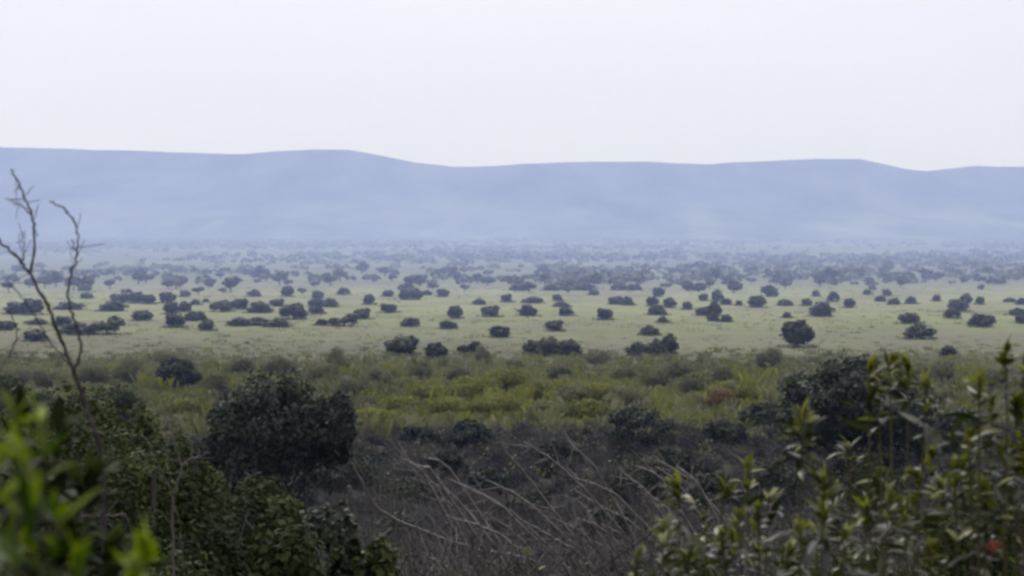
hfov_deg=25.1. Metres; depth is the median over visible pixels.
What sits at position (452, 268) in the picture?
tree
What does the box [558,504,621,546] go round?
dead shrub
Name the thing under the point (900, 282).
tree
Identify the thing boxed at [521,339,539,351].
plain tree
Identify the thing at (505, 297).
plain tree
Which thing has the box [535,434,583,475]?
dark bush
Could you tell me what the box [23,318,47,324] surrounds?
plain tree
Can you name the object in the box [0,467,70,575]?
dark bush
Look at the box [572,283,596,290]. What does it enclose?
plain tree
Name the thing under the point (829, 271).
tree
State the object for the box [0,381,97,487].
dark bush
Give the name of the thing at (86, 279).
tree
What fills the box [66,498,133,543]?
fallen twig
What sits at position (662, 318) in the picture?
plain tree
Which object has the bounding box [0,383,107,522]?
dark bush
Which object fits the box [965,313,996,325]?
plain tree
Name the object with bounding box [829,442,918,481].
dark bush
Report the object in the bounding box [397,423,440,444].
dark bush
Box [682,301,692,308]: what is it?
plain tree
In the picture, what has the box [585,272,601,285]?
tree
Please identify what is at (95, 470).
leafy plant
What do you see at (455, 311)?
plain tree
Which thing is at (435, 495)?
dead shrub
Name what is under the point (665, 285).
tree
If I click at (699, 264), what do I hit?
tree
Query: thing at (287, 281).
tree
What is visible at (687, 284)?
tree
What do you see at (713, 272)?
tree
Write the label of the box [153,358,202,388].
dark bush
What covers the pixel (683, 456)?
dark bush
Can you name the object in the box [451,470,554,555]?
dead shrub
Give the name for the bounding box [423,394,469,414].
scrub bush
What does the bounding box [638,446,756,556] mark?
dead shrub
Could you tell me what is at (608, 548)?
dead shrub
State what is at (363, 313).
plain tree
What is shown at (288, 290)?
plain tree
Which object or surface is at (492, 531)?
dead shrub
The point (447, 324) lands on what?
plain tree
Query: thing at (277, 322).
plain tree
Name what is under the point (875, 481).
laurel plant
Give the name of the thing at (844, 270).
tree
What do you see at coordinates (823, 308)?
plain tree
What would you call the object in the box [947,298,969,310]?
plain tree
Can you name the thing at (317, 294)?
plain tree
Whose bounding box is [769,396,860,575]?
laurel plant
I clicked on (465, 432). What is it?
dark bush
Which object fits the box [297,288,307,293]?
tree
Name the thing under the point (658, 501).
dead shrub
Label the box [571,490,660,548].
dead shrub
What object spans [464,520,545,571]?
dead shrub
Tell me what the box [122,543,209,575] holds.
dark bush
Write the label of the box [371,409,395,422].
scrub bush
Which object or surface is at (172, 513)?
forked twig
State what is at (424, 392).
scrub bush
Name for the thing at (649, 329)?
plain tree
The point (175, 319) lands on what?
plain tree
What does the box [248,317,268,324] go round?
plain tree
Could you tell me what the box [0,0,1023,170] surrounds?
sky
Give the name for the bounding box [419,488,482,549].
dead shrub
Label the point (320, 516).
dark bush
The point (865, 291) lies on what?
plain tree
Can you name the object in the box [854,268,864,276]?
tree
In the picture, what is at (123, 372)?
scrub bush
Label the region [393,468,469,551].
dead shrub
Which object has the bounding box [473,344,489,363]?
scrub bush
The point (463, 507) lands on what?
dead shrub
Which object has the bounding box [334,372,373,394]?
scrub bush
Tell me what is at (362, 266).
tree
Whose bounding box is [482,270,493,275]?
tree
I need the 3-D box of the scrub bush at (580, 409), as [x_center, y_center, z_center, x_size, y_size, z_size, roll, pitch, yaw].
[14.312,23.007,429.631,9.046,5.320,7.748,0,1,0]
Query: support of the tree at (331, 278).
on the ground at (884, 333)
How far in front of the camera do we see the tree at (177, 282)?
1393.88 m
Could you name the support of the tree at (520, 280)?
on the ground at (884, 333)
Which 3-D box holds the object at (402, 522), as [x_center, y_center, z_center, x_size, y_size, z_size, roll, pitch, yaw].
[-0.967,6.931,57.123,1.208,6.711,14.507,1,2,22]
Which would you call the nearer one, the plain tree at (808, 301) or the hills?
the plain tree at (808, 301)
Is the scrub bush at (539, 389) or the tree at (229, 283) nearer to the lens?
the scrub bush at (539, 389)
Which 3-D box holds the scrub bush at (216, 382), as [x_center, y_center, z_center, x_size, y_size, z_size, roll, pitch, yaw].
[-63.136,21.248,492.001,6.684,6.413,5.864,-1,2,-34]
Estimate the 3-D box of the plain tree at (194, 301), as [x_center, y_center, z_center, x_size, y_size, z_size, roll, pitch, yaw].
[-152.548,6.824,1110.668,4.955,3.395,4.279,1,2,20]
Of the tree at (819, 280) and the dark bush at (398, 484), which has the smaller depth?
the dark bush at (398, 484)
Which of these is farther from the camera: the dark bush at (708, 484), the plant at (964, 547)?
the dark bush at (708, 484)
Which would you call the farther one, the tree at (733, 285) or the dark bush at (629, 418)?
the tree at (733, 285)
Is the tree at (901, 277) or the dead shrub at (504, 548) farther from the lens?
the tree at (901, 277)
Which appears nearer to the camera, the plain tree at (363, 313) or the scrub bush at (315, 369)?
the scrub bush at (315, 369)
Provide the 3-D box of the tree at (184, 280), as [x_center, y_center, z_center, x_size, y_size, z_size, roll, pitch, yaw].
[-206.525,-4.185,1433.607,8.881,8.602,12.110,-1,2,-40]
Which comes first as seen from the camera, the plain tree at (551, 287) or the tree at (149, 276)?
the plain tree at (551, 287)
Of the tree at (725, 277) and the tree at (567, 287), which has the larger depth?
the tree at (725, 277)
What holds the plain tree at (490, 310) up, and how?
on the ground at (884, 333)
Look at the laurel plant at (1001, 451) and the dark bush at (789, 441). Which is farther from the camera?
the dark bush at (789, 441)
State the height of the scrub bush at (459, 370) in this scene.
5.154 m
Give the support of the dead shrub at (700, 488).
on the ground at (884, 333)
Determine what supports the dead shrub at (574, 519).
on the ground at (884, 333)
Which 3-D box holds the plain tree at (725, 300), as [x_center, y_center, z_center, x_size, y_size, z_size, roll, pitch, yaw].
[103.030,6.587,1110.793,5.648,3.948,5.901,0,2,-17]
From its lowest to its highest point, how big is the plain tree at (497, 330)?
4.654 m
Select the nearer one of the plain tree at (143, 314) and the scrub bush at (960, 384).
the scrub bush at (960, 384)
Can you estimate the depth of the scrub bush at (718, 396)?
454.69 m
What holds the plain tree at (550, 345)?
on the ground at (884, 333)
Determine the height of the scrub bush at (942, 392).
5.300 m
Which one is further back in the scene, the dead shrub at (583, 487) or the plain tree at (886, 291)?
the plain tree at (886, 291)
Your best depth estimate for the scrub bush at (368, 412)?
422.96 m
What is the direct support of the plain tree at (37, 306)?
on the ground at (884, 333)
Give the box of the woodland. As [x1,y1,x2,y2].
[0,237,1023,284]
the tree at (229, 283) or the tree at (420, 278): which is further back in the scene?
the tree at (420, 278)
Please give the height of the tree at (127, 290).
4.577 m
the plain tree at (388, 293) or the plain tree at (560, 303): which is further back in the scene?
the plain tree at (388, 293)
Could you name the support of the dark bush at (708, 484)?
on the ground at (884, 333)
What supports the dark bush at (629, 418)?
on the ground at (884, 333)
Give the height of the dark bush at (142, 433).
6.895 m
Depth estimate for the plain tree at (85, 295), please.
1209.45 m
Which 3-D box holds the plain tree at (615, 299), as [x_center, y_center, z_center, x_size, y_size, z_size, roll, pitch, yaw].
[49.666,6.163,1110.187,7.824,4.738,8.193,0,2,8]
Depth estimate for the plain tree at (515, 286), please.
1363.13 m
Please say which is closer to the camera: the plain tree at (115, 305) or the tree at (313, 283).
the plain tree at (115, 305)
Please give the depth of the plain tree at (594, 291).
1267.82 m
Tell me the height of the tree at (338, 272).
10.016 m
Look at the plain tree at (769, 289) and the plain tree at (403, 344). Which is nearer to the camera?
the plain tree at (403, 344)
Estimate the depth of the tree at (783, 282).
1402.00 m
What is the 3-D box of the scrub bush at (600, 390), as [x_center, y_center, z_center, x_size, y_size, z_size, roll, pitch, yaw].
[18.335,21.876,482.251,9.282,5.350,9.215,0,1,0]
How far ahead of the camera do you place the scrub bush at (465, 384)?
491.65 m
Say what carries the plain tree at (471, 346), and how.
on the ground at (884, 333)
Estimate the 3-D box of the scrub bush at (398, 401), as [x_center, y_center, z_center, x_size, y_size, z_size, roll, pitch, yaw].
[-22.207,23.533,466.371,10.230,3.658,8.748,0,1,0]
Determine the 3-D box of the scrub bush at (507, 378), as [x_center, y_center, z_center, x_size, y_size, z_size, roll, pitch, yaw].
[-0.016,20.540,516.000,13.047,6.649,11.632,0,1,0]
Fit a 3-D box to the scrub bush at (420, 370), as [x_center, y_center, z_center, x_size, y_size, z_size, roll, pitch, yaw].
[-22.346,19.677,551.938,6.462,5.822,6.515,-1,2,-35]
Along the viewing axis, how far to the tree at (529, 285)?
1336.30 m
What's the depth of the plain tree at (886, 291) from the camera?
1252.61 m
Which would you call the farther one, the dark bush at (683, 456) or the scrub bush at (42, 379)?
the scrub bush at (42, 379)
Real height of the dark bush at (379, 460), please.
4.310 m
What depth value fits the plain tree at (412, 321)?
865.17 m
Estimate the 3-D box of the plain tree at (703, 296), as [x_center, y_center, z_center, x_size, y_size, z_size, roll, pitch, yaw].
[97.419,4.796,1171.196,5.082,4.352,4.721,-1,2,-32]
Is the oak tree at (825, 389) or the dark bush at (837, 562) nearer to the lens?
the dark bush at (837, 562)
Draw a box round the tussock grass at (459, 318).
[0,284,1023,359]
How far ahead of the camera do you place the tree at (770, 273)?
1692.48 m
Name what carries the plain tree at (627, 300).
on the ground at (884, 333)
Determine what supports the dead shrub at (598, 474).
on the ground at (884, 333)
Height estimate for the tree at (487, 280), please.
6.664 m
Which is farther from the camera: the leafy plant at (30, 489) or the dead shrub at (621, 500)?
the dead shrub at (621, 500)
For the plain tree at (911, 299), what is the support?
on the ground at (884, 333)
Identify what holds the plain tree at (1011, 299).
on the ground at (884, 333)
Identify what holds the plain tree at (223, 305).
on the ground at (884, 333)
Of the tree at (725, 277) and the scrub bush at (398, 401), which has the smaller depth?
the scrub bush at (398, 401)
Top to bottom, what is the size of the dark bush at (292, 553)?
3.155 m
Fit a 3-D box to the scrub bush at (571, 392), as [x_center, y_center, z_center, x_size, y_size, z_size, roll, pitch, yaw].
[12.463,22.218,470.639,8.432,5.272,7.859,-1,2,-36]
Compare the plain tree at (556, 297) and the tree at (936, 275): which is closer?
the plain tree at (556, 297)
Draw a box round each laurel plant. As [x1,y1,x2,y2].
[628,480,973,575]
[647,468,707,575]
[692,451,783,575]
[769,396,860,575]
[790,433,942,575]
[837,349,968,575]
[894,334,1023,575]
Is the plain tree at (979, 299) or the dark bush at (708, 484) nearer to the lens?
the dark bush at (708, 484)
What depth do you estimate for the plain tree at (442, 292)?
1237.85 m
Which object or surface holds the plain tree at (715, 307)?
on the ground at (884, 333)
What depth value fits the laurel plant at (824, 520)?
5.58 m
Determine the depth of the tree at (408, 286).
1296.83 m
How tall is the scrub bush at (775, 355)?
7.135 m
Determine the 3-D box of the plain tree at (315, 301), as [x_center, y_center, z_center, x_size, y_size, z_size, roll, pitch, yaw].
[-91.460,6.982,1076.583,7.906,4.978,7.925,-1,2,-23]
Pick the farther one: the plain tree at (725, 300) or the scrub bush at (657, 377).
the plain tree at (725, 300)
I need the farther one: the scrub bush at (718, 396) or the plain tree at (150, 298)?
the plain tree at (150, 298)
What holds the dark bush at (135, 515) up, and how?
on the ground at (884, 333)
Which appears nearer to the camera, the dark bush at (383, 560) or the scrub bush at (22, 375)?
the dark bush at (383, 560)
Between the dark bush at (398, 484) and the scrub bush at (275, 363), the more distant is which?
the scrub bush at (275, 363)
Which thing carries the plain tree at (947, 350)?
on the ground at (884, 333)
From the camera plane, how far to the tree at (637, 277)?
1465.39 m
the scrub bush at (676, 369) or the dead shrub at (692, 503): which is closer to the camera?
the dead shrub at (692, 503)
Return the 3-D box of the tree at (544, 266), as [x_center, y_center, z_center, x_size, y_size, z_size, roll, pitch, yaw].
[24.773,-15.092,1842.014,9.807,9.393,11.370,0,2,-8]
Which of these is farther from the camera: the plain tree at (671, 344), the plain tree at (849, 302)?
the plain tree at (849, 302)
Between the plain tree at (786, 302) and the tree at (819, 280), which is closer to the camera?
the plain tree at (786, 302)
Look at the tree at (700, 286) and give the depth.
1331.57 m
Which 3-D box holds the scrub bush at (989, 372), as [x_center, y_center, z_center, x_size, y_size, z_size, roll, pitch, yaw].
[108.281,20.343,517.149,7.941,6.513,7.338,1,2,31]
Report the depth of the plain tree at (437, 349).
641.23 m
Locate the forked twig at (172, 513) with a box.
[157,404,213,575]
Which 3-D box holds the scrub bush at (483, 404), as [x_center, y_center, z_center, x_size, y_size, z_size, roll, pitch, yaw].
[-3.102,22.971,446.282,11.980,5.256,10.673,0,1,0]
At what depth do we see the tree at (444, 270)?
1786.09 m
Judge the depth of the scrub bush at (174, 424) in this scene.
414.33 m
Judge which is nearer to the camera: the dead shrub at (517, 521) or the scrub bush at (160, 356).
the dead shrub at (517, 521)
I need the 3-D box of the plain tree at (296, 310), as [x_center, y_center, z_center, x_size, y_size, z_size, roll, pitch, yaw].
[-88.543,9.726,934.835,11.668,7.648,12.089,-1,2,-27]
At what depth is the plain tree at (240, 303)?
1044.03 m
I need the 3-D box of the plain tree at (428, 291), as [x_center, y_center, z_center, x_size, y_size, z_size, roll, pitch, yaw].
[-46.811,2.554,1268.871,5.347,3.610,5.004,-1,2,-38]
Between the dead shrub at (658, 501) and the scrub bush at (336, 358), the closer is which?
the dead shrub at (658, 501)
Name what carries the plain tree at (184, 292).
on the ground at (884, 333)
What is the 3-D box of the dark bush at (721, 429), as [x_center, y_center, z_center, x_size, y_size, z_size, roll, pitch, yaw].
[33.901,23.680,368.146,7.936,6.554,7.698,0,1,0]
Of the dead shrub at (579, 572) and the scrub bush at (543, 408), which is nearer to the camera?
the dead shrub at (579, 572)
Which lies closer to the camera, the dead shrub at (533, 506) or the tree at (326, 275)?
the dead shrub at (533, 506)
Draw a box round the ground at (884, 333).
[0,239,1023,557]
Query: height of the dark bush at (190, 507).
4.398 m
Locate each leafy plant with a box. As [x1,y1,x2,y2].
[0,384,149,575]
[0,385,102,575]
[110,515,159,575]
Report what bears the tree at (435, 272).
on the ground at (884, 333)
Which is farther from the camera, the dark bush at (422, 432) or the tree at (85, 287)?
the tree at (85, 287)
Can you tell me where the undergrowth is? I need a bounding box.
[23,413,1023,575]
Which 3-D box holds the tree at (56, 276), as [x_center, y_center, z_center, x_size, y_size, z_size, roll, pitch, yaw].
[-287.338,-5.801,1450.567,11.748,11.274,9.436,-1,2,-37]
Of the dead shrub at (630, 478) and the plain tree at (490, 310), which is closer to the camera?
the dead shrub at (630, 478)
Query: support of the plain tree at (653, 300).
on the ground at (884, 333)
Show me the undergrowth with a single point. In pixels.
(367, 513)
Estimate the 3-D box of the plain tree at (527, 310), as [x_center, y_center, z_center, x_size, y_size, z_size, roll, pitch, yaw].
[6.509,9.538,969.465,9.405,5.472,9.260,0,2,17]
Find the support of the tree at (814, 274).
on the ground at (884, 333)
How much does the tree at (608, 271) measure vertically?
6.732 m
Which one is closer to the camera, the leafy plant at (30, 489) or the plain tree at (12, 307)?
the leafy plant at (30, 489)
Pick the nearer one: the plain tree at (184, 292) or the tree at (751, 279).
the plain tree at (184, 292)
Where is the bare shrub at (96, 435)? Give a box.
[0,169,105,552]
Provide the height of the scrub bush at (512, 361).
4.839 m
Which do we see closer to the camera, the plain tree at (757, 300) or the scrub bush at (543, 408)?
the scrub bush at (543, 408)
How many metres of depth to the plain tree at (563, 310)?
968.12 m
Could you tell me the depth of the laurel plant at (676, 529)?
6.08 m
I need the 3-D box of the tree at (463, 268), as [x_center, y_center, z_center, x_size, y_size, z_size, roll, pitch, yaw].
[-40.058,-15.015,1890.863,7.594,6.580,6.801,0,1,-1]
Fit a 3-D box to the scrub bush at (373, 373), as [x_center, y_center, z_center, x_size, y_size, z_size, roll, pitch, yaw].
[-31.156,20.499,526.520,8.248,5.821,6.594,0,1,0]
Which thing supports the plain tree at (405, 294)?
on the ground at (884, 333)
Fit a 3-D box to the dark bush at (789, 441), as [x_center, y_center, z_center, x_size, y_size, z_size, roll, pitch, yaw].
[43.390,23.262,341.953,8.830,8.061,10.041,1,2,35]
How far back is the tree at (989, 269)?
1765.05 m
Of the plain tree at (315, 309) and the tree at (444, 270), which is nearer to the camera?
the plain tree at (315, 309)
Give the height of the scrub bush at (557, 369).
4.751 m
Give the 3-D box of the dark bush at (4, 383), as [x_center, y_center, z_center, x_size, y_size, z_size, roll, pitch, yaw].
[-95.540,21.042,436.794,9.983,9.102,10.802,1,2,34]
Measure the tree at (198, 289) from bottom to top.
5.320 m
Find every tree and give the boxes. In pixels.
[0,321,17,329]
[1,281,13,291]
[3,301,24,313]
[17,298,44,314]
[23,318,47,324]
[23,329,48,339]
[24,277,34,287]
[36,276,54,287]
[47,270,64,286]
[52,301,85,309]
[55,315,71,324]
[60,321,94,333]
[64,276,79,290]
[77,283,92,292]
[78,275,94,285]
[80,292,92,297]
[88,314,125,333]
[91,272,99,277]
[99,300,128,310]
[103,278,115,288]
[108,293,130,302]
[121,288,132,292]
[128,292,143,302]
[130,310,153,319]
[131,270,145,283]
[142,271,154,282]
[142,294,156,303]
[158,292,176,302]
[160,279,172,287]
[162,301,179,312]
[164,313,185,325]
[167,278,183,288]
[172,275,187,286]
[178,301,192,310]
[179,290,190,296]
[184,310,206,320]
[190,299,199,303]
[191,286,204,294]
[198,320,214,329]
[204,278,213,288]
[209,299,232,311]
[215,272,224,278]
[221,275,238,291]
[225,317,250,326]
[229,298,248,308]
[246,289,260,295]
[246,301,273,312]
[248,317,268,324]
[252,265,267,278]
[260,271,270,280]
[261,317,290,326]
[269,298,284,305]
[270,272,288,284]
[278,302,308,318]
[280,286,294,296]
[283,279,292,285]
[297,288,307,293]
[307,274,320,278]
[307,297,322,306]
[308,305,324,312]
[310,281,319,286]
[312,291,324,297]
[315,318,327,324]
[321,272,330,282]
[321,298,339,306]
[322,275,339,285]
[327,313,359,325]
[332,268,348,280]
[336,287,350,293]
[353,307,370,318]
[355,262,369,273]
[363,294,374,303]
[378,266,391,276]
[380,303,397,312]
[382,290,394,296]
[383,335,419,354]
[388,273,397,280]
[391,269,399,274]
[397,282,415,290]
[398,290,410,298]
[399,317,420,325]
[403,274,418,284]
[409,288,422,298]
[415,274,425,285]
[422,289,431,294]
[424,342,447,357]
[427,280,439,289]
[430,269,441,276]
[436,289,449,295]
[438,320,458,328]
[440,267,449,273]
[447,305,463,316]
[448,265,458,272]
[456,341,480,351]
[459,266,467,271]
[460,283,469,291]
[472,298,485,304]
[478,276,496,284]
[480,305,499,315]
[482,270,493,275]
[487,325,510,336]
[501,293,511,300]
[508,283,528,290]
[512,277,524,283]
[516,304,537,315]
[520,281,537,291]
[521,296,543,302]
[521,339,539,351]
[533,336,560,355]
[537,263,547,272]
[538,272,551,284]
[542,283,560,290]
[545,319,563,330]
[552,294,562,300]
[553,301,569,306]
[555,339,581,356]
[558,306,573,314]
[560,283,571,292]
[565,279,574,284]
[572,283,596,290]
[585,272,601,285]
[589,289,599,294]
[596,308,613,318]
[603,269,612,274]
[607,296,622,303]
[610,283,627,289]
[619,296,633,304]
[624,341,648,354]
[626,283,641,289]
[629,273,644,283]
[640,325,658,334]
[646,296,658,305]
[646,338,668,354]
[647,304,666,314]
[652,287,664,295]
[658,316,667,322]
[659,283,671,288]
[662,333,679,352]
[663,297,676,306]
[667,267,676,273]
[681,279,693,290]
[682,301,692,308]
[694,260,708,267]
[694,282,706,291]
[695,306,711,314]
[698,293,707,299]
[704,277,714,288]
[706,268,722,281]
[706,312,719,320]
[707,301,722,315]
[711,289,723,299]
[719,275,732,280]
[720,298,731,303]
[720,314,731,321]
[727,279,742,292]
[746,277,756,282]
[747,295,766,306]
[760,284,779,295]
[764,271,774,277]
[772,273,782,284]
[776,353,941,491]
[777,299,793,305]
[779,277,791,288]
[779,319,814,345]
[783,312,791,316]
[801,298,812,304]
[808,301,835,316]
[810,270,817,277]
[812,290,819,295]
[813,276,825,285]
[820,266,838,277]
[826,291,839,301]
[842,268,852,272]
[843,298,855,306]
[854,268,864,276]
[862,289,870,293]
[865,280,872,285]
[868,284,876,290]
[873,295,886,301]
[882,260,893,268]
[882,289,891,294]
[888,297,900,304]
[889,274,905,280]
[897,279,905,287]
[898,312,919,322]
[902,323,937,338]
[905,296,916,302]
[920,272,929,279]
[928,272,943,280]
[932,294,940,300]
[938,345,957,355]
[943,307,960,316]
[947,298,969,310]
[960,276,967,282]
[960,293,973,301]
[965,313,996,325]
[975,296,984,303]
[977,284,984,290]
[983,266,994,275]
[1003,297,1015,301]
[1007,307,1023,314]
[1015,297,1023,303]
[1015,314,1023,322]
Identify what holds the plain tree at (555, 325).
on the ground at (884, 333)
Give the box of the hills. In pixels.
[0,147,1023,241]
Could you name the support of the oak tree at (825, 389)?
on the ground at (884, 333)
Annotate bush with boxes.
[0,363,32,383]
[0,375,33,415]
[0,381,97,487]
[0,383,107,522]
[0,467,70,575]
[25,389,75,432]
[30,368,66,389]
[44,469,171,575]
[50,415,179,573]
[61,385,132,453]
[66,382,147,436]
[77,360,112,384]
[94,403,177,493]
[110,356,147,385]
[113,429,231,557]
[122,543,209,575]
[149,349,180,364]
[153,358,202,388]
[154,413,194,430]
[159,510,254,575]
[166,428,241,561]
[167,397,211,415]
[198,366,357,522]
[201,373,232,395]
[224,352,255,373]
[227,472,311,561]
[237,517,330,575]
[238,474,301,518]
[259,353,299,375]
[290,501,366,572]
[304,361,340,381]
[305,444,382,498]
[324,346,347,370]
[326,532,402,575]
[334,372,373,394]
[354,415,370,430]
[355,407,390,417]
[360,365,392,387]
[361,453,390,475]
[370,511,436,542]
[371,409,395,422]
[378,395,426,409]
[382,474,451,511]
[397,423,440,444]
[406,358,432,378]
[409,384,456,399]
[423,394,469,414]
[423,448,469,481]
[444,364,473,380]
[448,418,495,450]
[449,372,502,398]
[465,393,526,415]
[466,466,513,495]
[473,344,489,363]
[484,365,538,390]
[500,489,553,523]
[501,357,525,369]
[515,380,558,400]
[527,401,567,418]
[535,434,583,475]
[546,362,573,378]
[551,383,593,403]
[564,397,612,418]
[579,381,616,400]
[581,506,636,546]
[584,349,610,366]
[598,449,682,503]
[602,384,642,405]
[606,401,673,449]
[609,367,637,379]
[639,365,672,387]
[639,541,728,575]
[651,445,697,475]
[664,358,695,378]
[671,371,715,395]
[686,470,741,514]
[699,417,747,450]
[700,387,735,406]
[703,381,742,395]
[710,363,734,380]
[732,458,811,508]
[733,383,764,405]
[736,400,780,426]
[754,346,784,367]
[754,529,948,575]
[771,428,831,462]
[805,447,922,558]
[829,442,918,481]
[898,414,954,463]
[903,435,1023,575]
[910,361,932,376]
[914,403,1003,461]
[922,382,957,401]
[929,355,955,383]
[951,375,989,392]
[979,364,1011,388]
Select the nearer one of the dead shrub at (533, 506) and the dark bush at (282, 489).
the dead shrub at (533, 506)
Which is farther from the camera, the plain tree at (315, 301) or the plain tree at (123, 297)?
the plain tree at (123, 297)
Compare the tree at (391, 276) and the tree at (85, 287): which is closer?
the tree at (85, 287)
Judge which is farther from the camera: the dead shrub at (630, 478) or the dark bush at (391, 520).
the dark bush at (391, 520)
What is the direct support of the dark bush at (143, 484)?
on the ground at (884, 333)
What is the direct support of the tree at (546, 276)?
on the ground at (884, 333)
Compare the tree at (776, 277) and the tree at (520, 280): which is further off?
the tree at (776, 277)
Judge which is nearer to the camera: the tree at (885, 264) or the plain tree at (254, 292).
the plain tree at (254, 292)
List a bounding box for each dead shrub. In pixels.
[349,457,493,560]
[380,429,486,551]
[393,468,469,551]
[399,453,466,556]
[412,517,450,574]
[413,469,499,550]
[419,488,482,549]
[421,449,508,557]
[440,478,555,552]
[444,507,542,569]
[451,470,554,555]
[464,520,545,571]
[465,479,578,549]
[466,510,533,551]
[502,446,581,551]
[503,438,633,544]
[507,520,600,574]
[542,507,599,556]
[549,425,638,543]
[556,467,670,549]
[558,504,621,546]
[558,549,596,575]
[561,494,606,550]
[566,514,593,553]
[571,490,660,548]
[592,539,632,571]
[600,513,649,556]
[614,459,686,549]
[628,450,703,552]
[636,484,697,558]
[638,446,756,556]
[640,466,718,545]
[656,459,737,557]
[721,469,769,569]
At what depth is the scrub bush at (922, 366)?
550.28 m
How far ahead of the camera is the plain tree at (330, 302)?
1074.54 m
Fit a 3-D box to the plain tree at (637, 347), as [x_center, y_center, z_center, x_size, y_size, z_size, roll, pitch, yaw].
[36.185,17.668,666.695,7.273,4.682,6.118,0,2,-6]
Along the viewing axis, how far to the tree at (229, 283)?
1317.73 m
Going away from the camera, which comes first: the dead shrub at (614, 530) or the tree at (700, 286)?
the dead shrub at (614, 530)
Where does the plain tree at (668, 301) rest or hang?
on the ground at (884, 333)
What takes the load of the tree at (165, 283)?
on the ground at (884, 333)
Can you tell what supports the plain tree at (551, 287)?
on the ground at (884, 333)
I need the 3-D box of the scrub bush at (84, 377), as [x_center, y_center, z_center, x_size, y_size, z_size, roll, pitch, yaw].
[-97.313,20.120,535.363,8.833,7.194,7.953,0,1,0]
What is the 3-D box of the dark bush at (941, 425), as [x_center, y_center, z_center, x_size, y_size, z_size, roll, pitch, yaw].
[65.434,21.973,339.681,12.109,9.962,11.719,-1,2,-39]
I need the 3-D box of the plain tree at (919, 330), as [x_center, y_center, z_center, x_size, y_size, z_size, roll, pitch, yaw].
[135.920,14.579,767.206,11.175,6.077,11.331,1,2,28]
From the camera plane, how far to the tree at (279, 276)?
1490.77 m
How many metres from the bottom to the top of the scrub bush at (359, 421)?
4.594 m
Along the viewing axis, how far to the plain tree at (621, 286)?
1364.08 m
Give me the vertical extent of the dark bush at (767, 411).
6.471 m
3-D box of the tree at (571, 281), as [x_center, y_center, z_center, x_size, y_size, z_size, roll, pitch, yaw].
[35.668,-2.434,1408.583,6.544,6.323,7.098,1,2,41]
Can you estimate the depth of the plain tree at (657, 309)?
976.33 m
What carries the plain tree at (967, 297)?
on the ground at (884, 333)
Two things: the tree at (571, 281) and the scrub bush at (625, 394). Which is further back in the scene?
the tree at (571, 281)
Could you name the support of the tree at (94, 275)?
on the ground at (884, 333)
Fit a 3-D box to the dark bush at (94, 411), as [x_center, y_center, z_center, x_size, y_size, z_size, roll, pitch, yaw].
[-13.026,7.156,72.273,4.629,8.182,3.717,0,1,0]
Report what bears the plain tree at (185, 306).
on the ground at (884, 333)
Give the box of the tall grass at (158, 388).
[0,335,1023,442]
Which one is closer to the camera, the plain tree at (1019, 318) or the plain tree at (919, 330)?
the plain tree at (919, 330)
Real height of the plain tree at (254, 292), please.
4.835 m
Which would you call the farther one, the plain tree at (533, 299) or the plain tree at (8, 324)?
the plain tree at (533, 299)
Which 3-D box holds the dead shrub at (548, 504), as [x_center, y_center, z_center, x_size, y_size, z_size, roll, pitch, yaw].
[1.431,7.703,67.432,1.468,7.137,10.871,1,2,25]
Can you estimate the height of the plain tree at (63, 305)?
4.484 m
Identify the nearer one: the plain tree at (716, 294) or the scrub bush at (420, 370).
the scrub bush at (420, 370)
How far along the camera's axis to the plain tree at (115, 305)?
1022.30 m
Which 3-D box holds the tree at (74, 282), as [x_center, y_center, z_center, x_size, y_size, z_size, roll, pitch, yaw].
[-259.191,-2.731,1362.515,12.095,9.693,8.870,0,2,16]
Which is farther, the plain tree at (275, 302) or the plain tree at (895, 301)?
the plain tree at (895, 301)
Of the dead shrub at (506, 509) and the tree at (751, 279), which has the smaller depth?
the dead shrub at (506, 509)
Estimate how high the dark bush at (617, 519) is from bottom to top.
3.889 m
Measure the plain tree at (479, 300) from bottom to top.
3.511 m
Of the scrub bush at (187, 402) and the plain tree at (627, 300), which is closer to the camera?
the scrub bush at (187, 402)
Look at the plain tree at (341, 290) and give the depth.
1268.09 m
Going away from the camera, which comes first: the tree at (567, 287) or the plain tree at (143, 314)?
the plain tree at (143, 314)
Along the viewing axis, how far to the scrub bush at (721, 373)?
538.72 m
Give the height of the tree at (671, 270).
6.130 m
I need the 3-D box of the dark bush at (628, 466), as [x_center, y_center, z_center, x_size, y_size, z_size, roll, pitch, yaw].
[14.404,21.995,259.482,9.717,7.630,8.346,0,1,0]
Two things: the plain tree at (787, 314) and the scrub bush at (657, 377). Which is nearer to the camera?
the scrub bush at (657, 377)
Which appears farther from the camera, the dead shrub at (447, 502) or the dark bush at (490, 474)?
the dark bush at (490, 474)
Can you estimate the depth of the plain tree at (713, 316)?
910.02 m

